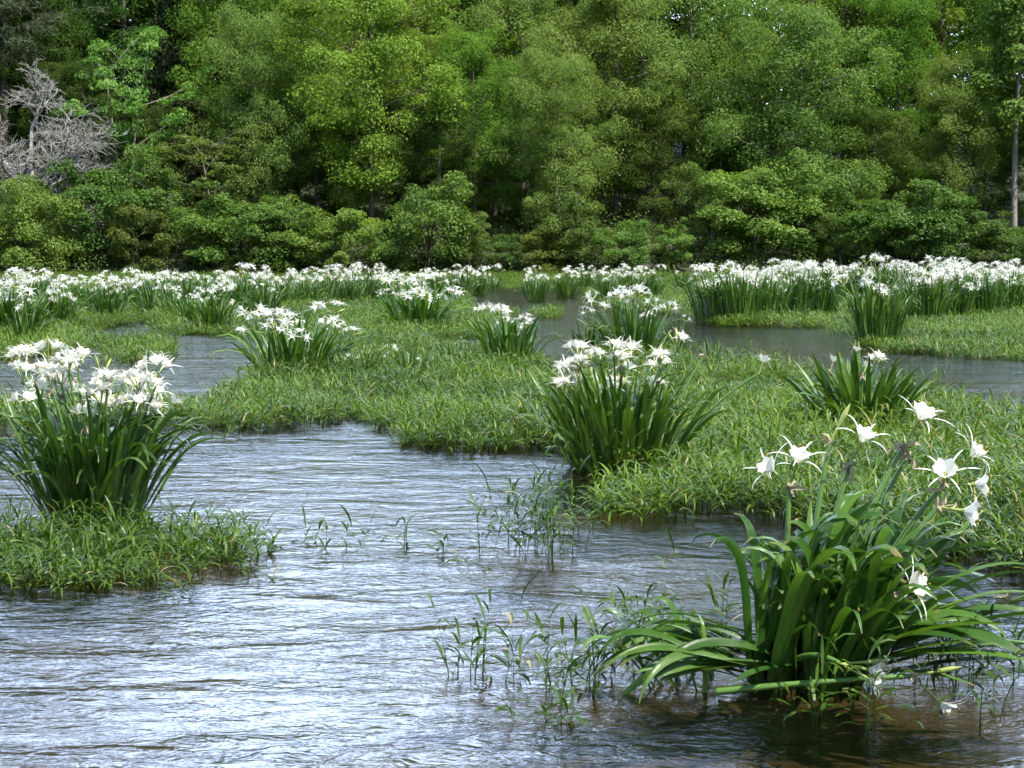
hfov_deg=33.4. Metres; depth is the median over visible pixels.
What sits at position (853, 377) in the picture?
spider lily clump
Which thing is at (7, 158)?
broadleaf tree
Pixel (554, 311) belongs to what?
water willow mat
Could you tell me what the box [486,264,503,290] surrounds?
spider lily clump
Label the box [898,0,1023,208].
broadleaf tree
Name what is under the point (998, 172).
broadleaf tree
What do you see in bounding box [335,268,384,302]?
spider lily clump
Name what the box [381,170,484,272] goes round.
riverside bush
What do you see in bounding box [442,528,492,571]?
water willow sprigs
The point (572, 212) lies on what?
riverside bush
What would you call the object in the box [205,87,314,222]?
broadleaf tree
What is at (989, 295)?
spider lily clump
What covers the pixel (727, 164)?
broadleaf tree
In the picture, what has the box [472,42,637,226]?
broadleaf tree
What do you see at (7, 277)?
spider lily clump
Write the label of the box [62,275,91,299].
spider lily clump
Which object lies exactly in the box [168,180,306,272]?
riverside bush
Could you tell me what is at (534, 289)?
spider lily clump
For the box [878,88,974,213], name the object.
broadleaf tree
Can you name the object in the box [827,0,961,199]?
broadleaf tree
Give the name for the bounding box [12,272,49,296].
spider lily clump
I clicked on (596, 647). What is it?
water willow sprigs
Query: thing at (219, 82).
broadleaf tree
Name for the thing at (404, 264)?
riverside bush
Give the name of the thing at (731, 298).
spider lily clump
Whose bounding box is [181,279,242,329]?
spider lily clump
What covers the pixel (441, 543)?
water willow sprigs
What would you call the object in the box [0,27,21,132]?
broadleaf tree
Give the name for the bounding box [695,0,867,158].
broadleaf tree
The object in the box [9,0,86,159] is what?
broadleaf tree
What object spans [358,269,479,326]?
spider lily clump
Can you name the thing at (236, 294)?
spider lily clump
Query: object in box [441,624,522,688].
water willow sprigs
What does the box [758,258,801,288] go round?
spider lily clump
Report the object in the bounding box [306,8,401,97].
broadleaf tree
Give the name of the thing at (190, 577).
water willow sprigs
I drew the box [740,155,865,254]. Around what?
riverside bush
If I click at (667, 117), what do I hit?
broadleaf tree
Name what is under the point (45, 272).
spider lily clump
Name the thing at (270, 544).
water willow sprigs
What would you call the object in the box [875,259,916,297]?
spider lily clump
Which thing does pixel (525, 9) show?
broadleaf tree
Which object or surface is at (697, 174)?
riverside bush
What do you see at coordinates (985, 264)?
spider lily clump
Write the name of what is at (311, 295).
spider lily clump
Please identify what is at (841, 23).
broadleaf tree
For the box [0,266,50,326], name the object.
spider lily clump
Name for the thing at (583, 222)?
leaning trunk
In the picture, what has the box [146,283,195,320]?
spider lily clump
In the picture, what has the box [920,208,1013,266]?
riverside bush
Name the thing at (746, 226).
riverside bush
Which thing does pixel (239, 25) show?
broadleaf tree
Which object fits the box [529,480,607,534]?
water willow sprigs
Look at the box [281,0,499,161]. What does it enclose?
broadleaf tree
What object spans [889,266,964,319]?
spider lily clump
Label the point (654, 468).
water willow sprigs
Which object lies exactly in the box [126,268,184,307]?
spider lily clump
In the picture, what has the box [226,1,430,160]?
broadleaf tree
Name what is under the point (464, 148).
broadleaf tree
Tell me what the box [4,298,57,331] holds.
spider lily clump
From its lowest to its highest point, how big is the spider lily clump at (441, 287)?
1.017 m
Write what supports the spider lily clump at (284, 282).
on the river water
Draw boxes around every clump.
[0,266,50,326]
[0,269,42,300]
[0,275,28,297]
[0,277,56,327]
[0,281,48,340]
[0,335,230,523]
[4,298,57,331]
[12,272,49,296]
[14,267,64,301]
[19,285,75,320]
[26,275,84,306]
[29,282,94,324]
[32,272,70,294]
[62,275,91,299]
[69,274,109,305]
[74,273,138,323]
[100,266,146,300]
[107,272,153,304]
[120,269,150,292]
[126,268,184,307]
[126,270,178,314]
[138,275,181,300]
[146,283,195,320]
[159,274,201,292]
[165,291,207,321]
[171,271,213,300]
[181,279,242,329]
[183,273,222,299]
[200,277,221,293]
[207,271,246,304]
[210,269,238,284]
[210,300,378,380]
[211,262,273,311]
[227,262,271,292]
[237,272,288,313]
[247,273,274,287]
[260,268,310,306]
[265,273,295,293]
[280,275,328,303]
[291,275,311,286]
[300,268,331,287]
[305,263,352,302]
[321,266,350,289]
[331,268,367,301]
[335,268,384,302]
[335,343,398,380]
[349,262,388,299]
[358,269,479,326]
[374,275,397,299]
[378,269,405,289]
[384,343,433,373]
[416,267,445,288]
[424,268,467,300]
[430,343,468,361]
[442,263,482,296]
[453,302,561,366]
[468,266,496,295]
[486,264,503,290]
[488,327,772,473]
[512,265,556,301]
[546,265,588,297]
[552,289,609,359]
[572,263,605,288]
[574,283,688,360]
[581,395,1023,715]
[585,266,627,298]
[609,263,646,289]
[633,263,663,272]
[633,264,669,295]
[654,315,701,350]
[665,264,694,288]
[673,262,748,323]
[695,336,737,363]
[701,260,772,324]
[730,264,798,321]
[730,265,777,286]
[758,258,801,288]
[763,259,829,313]
[778,259,826,281]
[781,341,937,432]
[795,260,853,312]
[799,300,810,325]
[811,258,855,293]
[824,263,874,300]
[830,271,923,343]
[849,252,897,297]
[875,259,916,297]
[876,261,938,292]
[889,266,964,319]
[897,256,974,307]
[921,262,991,315]
[930,256,987,281]
[955,263,1021,314]
[964,261,1020,283]
[978,261,1023,311]
[996,258,1023,294]
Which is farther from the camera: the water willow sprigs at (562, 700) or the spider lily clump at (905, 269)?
the spider lily clump at (905, 269)
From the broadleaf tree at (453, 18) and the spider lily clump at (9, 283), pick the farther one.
the broadleaf tree at (453, 18)
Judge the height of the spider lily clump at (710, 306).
1.278 m
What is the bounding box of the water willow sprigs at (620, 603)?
[597,591,642,619]
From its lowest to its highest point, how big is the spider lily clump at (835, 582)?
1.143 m
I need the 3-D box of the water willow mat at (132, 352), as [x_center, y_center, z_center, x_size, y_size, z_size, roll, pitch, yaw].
[-5.348,-0.541,24.005,1.488,0.430,3.352,0,5,0]
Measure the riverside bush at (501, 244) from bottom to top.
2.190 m
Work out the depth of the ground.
87.50 m
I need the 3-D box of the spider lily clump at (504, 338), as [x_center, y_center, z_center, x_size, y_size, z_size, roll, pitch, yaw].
[-0.120,-0.663,22.423,1.348,0.912,1.313,-2,5,-22]
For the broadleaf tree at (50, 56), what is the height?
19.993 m
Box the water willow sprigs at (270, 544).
[256,527,285,553]
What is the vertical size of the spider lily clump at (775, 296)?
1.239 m
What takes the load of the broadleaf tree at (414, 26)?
on the ground
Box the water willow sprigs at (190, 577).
[141,558,202,595]
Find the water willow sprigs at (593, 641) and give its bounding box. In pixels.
[554,585,718,685]
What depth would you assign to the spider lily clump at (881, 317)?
27.14 m
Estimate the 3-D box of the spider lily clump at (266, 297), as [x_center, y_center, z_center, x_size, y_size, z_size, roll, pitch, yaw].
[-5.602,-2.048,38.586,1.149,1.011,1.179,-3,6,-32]
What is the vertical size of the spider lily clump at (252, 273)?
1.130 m
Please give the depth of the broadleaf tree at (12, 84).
101.03 m
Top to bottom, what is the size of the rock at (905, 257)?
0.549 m
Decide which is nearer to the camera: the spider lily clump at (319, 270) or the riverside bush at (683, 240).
the spider lily clump at (319, 270)
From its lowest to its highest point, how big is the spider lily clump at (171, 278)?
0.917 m
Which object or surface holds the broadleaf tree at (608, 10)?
on the ground
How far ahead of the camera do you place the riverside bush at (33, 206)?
82.51 m
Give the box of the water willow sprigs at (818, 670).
[760,658,854,719]
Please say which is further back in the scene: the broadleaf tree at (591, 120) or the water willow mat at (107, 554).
the broadleaf tree at (591, 120)
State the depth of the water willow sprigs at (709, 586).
6.99 m
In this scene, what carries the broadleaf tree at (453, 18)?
on the ground
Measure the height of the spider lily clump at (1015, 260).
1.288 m
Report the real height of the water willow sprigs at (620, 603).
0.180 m
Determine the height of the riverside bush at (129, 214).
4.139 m
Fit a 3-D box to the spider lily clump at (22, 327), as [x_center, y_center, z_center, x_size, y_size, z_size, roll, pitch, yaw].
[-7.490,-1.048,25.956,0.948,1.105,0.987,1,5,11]
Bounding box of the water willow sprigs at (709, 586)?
[500,526,755,641]
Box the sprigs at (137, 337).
[123,327,177,352]
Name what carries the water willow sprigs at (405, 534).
in the river water
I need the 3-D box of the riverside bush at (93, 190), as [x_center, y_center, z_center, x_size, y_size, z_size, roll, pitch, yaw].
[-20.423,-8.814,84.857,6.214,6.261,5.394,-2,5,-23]
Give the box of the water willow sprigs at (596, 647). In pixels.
[521,604,662,684]
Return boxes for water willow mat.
[0,267,1023,361]
[0,309,703,474]
[0,479,282,595]
[90,328,187,364]
[473,339,558,371]
[524,297,566,318]
[568,337,1023,577]
[581,327,705,371]
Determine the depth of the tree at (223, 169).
85.81 m
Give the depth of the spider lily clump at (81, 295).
40.55 m
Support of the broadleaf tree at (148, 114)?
on the ground
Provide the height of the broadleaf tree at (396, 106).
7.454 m
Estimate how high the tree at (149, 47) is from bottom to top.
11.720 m
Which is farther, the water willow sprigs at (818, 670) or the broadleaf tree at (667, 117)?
the broadleaf tree at (667, 117)
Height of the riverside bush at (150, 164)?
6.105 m
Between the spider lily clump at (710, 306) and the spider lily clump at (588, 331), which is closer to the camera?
the spider lily clump at (588, 331)
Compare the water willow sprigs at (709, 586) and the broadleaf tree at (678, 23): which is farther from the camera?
the broadleaf tree at (678, 23)
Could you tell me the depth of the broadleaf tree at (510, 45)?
104.27 m
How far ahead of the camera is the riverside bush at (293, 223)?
84.11 m
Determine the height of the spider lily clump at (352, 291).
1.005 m
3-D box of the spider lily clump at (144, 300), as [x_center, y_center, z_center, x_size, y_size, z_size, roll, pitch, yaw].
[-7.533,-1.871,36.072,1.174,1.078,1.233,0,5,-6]
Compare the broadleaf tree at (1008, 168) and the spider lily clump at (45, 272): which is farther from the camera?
the broadleaf tree at (1008, 168)
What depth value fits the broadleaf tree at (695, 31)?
93.18 m
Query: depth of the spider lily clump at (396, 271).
54.73 m
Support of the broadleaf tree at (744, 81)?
on the ground
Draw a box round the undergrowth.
[0,181,1023,274]
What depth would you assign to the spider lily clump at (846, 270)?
44.67 m
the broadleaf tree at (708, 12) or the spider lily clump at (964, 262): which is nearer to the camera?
the spider lily clump at (964, 262)
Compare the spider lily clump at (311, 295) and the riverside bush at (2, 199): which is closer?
the spider lily clump at (311, 295)
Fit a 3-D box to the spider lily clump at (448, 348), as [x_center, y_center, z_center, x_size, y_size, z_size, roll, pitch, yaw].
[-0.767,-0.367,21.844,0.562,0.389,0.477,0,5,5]
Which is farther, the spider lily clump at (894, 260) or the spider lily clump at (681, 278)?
the spider lily clump at (681, 278)
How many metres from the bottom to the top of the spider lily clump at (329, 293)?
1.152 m
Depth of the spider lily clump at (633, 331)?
22.89 m
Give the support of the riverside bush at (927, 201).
on the ground
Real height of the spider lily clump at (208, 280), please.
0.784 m
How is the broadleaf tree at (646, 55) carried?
on the ground
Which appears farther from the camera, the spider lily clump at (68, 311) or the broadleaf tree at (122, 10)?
the broadleaf tree at (122, 10)
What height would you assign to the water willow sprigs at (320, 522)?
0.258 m
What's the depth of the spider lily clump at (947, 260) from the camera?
39.66 m
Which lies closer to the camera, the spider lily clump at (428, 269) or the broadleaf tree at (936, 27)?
the spider lily clump at (428, 269)
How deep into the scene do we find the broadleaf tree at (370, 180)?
87.82 m
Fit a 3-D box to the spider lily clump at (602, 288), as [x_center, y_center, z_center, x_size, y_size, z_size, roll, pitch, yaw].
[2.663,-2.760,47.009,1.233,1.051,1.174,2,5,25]
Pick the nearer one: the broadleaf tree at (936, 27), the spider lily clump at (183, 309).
the spider lily clump at (183, 309)
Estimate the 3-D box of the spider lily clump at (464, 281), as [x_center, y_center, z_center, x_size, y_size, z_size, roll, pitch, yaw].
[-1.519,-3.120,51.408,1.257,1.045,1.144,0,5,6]
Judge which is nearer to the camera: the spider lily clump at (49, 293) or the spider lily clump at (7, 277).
the spider lily clump at (49, 293)
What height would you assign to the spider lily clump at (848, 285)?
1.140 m
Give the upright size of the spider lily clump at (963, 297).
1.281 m
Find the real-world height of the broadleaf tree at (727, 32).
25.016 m
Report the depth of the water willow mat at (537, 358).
21.53 m
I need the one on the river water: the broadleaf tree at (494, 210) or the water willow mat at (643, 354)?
the water willow mat at (643, 354)
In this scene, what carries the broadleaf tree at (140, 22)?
on the ground
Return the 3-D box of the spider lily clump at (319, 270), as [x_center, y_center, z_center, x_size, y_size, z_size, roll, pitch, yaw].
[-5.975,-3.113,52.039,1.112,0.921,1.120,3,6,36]
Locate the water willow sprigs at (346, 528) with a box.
[302,505,381,550]
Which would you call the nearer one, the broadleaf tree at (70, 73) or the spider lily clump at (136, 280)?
the spider lily clump at (136, 280)
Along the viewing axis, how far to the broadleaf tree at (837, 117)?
93.08 m
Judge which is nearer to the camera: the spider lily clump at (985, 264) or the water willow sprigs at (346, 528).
the water willow sprigs at (346, 528)
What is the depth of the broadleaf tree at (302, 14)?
96.85 m
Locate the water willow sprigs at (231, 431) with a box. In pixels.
[216,418,243,437]
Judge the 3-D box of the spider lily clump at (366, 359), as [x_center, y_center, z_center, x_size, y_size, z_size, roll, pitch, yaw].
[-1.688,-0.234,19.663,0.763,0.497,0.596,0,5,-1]
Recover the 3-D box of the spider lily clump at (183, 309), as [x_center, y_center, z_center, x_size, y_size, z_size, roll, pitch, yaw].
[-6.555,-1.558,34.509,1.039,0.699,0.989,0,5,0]
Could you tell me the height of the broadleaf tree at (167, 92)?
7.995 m
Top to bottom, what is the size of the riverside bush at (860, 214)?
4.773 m
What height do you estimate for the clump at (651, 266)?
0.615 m
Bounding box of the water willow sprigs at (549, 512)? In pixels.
[455,408,621,559]
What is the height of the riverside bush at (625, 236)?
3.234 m
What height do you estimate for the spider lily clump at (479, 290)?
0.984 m
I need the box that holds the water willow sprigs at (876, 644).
[805,633,969,737]
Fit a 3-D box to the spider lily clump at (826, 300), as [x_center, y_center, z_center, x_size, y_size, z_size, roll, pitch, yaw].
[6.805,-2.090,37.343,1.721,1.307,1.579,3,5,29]
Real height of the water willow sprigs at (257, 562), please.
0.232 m
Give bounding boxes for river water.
[0,277,1023,767]
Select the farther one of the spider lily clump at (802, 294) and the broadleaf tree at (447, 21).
the broadleaf tree at (447, 21)
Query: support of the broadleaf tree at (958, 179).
on the ground
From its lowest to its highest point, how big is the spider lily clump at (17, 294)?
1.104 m
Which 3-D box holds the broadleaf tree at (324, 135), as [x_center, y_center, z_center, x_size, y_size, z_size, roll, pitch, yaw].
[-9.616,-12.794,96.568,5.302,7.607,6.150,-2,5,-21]
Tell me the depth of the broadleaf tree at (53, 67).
97.27 m
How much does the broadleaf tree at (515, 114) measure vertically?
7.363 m
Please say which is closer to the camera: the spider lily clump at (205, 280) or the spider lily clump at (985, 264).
the spider lily clump at (985, 264)
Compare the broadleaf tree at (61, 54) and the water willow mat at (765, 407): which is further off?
the broadleaf tree at (61, 54)
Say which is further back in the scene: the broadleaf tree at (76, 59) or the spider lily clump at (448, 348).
the broadleaf tree at (76, 59)
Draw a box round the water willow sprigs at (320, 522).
[291,505,333,542]
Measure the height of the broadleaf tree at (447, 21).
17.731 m
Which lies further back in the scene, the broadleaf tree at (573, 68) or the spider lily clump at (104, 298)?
the broadleaf tree at (573, 68)
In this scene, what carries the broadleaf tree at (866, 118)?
on the ground
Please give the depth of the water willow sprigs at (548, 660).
6.16 m
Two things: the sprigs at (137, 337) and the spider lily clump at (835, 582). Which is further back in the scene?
the sprigs at (137, 337)
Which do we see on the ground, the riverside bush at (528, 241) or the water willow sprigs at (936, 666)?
the riverside bush at (528, 241)
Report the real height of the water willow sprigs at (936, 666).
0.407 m
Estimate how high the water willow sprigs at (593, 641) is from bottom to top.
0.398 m
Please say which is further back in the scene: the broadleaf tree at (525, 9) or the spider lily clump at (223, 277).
the broadleaf tree at (525, 9)
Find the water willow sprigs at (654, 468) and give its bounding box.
[606,459,737,489]
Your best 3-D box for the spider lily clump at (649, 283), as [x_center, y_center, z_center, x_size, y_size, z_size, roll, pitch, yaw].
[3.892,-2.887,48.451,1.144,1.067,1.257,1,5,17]
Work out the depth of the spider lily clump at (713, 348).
22.45 m
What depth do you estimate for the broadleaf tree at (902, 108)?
112.78 m
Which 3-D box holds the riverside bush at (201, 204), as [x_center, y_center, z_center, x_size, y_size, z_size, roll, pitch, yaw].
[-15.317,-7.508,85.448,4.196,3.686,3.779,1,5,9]
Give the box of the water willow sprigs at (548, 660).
[472,602,616,697]
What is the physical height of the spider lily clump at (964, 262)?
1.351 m
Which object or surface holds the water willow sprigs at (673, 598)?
in the river water
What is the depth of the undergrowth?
85.82 m
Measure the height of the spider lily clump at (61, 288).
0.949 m
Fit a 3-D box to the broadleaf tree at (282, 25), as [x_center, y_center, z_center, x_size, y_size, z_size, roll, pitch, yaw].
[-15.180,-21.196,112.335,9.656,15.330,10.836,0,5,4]
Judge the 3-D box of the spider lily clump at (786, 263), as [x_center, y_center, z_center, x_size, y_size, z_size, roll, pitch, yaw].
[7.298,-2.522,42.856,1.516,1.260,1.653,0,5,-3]
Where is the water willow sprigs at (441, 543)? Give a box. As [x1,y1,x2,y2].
[419,529,467,554]
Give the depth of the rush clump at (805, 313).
33.08 m
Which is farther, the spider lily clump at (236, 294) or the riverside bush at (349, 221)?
the riverside bush at (349, 221)
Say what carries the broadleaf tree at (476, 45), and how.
on the ground
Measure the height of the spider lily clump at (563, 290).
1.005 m
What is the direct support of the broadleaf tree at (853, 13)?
on the ground
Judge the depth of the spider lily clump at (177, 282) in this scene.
49.24 m
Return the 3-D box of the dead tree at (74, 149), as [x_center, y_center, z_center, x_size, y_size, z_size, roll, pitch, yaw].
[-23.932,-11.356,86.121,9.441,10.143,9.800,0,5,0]
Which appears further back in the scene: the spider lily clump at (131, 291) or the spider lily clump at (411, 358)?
the spider lily clump at (131, 291)
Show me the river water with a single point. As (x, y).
(314, 655)
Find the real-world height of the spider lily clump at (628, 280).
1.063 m
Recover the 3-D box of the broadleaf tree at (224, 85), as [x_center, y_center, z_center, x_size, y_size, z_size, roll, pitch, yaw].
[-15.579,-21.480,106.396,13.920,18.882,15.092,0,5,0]
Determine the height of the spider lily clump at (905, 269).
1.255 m
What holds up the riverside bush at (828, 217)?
on the ground
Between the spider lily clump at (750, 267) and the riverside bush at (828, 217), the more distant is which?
the riverside bush at (828, 217)
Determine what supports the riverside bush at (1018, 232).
on the ground
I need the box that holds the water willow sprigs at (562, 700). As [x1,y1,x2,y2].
[494,679,596,729]
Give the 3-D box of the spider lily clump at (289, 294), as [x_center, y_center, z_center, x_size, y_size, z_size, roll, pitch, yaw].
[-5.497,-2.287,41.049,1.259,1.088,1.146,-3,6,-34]
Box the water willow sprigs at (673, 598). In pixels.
[619,582,685,625]
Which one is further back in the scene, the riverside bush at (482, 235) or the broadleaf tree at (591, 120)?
the broadleaf tree at (591, 120)
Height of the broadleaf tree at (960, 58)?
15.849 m
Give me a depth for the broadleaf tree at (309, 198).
90.84 m
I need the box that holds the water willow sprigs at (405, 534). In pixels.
[381,512,465,548]
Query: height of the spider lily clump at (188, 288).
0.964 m
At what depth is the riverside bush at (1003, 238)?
83.25 m
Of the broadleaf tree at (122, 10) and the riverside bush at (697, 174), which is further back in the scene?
the broadleaf tree at (122, 10)
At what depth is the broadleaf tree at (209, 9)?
93.96 m
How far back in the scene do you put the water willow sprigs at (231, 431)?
14.10 m
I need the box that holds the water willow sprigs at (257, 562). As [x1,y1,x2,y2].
[237,541,281,579]
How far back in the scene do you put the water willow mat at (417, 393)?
16.04 m
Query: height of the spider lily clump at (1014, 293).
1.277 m
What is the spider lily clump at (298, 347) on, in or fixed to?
on the river water
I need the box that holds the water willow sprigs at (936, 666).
[889,594,1023,693]
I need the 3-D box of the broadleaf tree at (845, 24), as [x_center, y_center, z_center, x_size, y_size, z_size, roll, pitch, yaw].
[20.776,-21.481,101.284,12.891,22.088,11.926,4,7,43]
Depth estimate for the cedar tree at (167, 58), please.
96.10 m
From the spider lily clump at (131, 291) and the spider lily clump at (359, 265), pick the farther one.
the spider lily clump at (359, 265)
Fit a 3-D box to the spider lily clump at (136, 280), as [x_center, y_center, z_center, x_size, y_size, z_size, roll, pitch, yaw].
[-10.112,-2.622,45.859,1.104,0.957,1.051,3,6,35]
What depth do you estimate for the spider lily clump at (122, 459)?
9.80 m
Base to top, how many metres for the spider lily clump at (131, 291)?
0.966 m
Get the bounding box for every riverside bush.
[0,173,91,272]
[0,196,30,243]
[40,144,167,259]
[97,144,203,257]
[99,196,175,273]
[164,198,238,265]
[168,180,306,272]
[242,194,333,273]
[281,206,401,272]
[358,234,411,271]
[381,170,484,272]
[440,211,491,270]
[467,233,538,272]
[517,219,578,272]
[532,191,616,272]
[584,219,675,272]
[653,217,695,265]
[660,161,738,252]
[695,159,832,261]
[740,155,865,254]
[805,212,863,265]
[822,179,949,267]
[855,180,994,270]
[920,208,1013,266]
[959,210,1023,271]
[1001,226,1023,267]
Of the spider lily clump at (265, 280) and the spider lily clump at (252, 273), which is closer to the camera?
the spider lily clump at (252, 273)
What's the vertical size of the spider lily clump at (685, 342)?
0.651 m
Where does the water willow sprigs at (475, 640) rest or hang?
in the river water
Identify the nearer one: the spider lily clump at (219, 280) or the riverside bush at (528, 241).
the spider lily clump at (219, 280)
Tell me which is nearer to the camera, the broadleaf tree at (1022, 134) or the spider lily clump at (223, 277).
the spider lily clump at (223, 277)
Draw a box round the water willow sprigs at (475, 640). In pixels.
[423,587,500,675]
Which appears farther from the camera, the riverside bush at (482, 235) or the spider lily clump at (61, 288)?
the riverside bush at (482, 235)
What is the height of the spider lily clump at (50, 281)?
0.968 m
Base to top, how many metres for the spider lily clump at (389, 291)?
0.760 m
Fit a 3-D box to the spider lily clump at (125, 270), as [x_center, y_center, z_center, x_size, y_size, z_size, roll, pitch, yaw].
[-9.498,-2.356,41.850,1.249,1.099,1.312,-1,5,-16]
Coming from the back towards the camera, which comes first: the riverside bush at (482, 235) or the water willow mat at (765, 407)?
the riverside bush at (482, 235)
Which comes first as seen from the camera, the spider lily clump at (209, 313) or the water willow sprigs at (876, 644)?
the water willow sprigs at (876, 644)
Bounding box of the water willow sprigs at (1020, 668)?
[911,601,1023,718]
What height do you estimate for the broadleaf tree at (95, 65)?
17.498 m
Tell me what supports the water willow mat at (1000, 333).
on the river water
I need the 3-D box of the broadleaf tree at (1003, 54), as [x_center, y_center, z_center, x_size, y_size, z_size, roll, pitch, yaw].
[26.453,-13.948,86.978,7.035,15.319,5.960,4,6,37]
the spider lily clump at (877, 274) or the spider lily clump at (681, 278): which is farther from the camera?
the spider lily clump at (681, 278)
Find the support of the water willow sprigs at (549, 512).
in the river water
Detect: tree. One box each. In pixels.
[0,0,94,184]
[0,0,98,187]
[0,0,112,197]
[0,9,111,168]
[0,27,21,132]
[0,58,128,246]
[0,97,18,185]
[2,57,116,193]
[8,17,119,119]
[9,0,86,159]
[26,2,144,163]
[28,0,205,185]
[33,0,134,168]
[41,58,143,210]
[54,25,219,217]
[66,0,233,123]
[88,0,224,166]
[99,99,184,211]
[117,0,307,136]
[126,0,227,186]
[138,84,216,186]
[146,0,357,181]
[150,124,269,242]
[160,0,314,195]
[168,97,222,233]
[174,0,327,236]
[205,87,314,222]
[225,0,381,204]
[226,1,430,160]
[231,0,350,150]
[239,0,473,242]
[273,105,364,222]
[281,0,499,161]
[298,91,380,208]
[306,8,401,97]
[346,92,438,209]
[355,0,493,170]
[372,27,468,189]
[384,0,577,172]
[385,94,495,239]
[409,0,583,159]
[418,24,531,231]
[441,75,548,220]
[445,0,632,189]
[470,0,675,177]
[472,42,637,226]
[477,102,576,232]
[528,0,735,225]
[534,1,668,119]
[543,94,629,202]
[556,0,734,190]
[559,0,741,162]
[596,82,709,232]
[600,0,788,216]
[636,5,742,156]
[641,0,861,166]
[668,96,757,208]
[677,0,784,93]
[681,0,905,241]
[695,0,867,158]
[706,62,821,219]
[747,0,947,163]
[753,2,860,148]
[765,0,980,147]
[774,65,894,203]
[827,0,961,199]
[831,106,917,239]
[837,0,1019,186]
[841,0,965,163]
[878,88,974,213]
[890,48,1012,217]
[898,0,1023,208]
[906,0,1020,166]
[935,90,1023,222]
[963,0,1023,228]
[984,84,1023,221]
[998,38,1023,142]
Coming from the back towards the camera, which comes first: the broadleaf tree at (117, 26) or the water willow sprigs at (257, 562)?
the broadleaf tree at (117, 26)
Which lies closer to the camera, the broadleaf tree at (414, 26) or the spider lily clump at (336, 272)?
the spider lily clump at (336, 272)
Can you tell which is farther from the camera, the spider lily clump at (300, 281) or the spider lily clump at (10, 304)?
the spider lily clump at (300, 281)
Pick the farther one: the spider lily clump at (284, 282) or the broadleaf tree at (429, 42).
the broadleaf tree at (429, 42)
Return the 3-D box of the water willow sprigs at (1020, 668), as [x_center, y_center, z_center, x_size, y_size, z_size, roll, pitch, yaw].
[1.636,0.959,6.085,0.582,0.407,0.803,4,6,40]
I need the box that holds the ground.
[0,121,1023,274]
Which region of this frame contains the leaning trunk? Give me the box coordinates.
[576,192,593,256]
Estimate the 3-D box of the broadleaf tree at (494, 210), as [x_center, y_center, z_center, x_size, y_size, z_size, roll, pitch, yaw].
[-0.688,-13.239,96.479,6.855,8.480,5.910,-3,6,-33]
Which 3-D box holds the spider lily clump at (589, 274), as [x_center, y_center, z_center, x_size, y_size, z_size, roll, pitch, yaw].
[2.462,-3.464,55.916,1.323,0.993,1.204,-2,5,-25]
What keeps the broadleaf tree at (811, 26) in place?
on the ground
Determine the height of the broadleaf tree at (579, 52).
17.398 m
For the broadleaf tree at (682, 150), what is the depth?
115.46 m

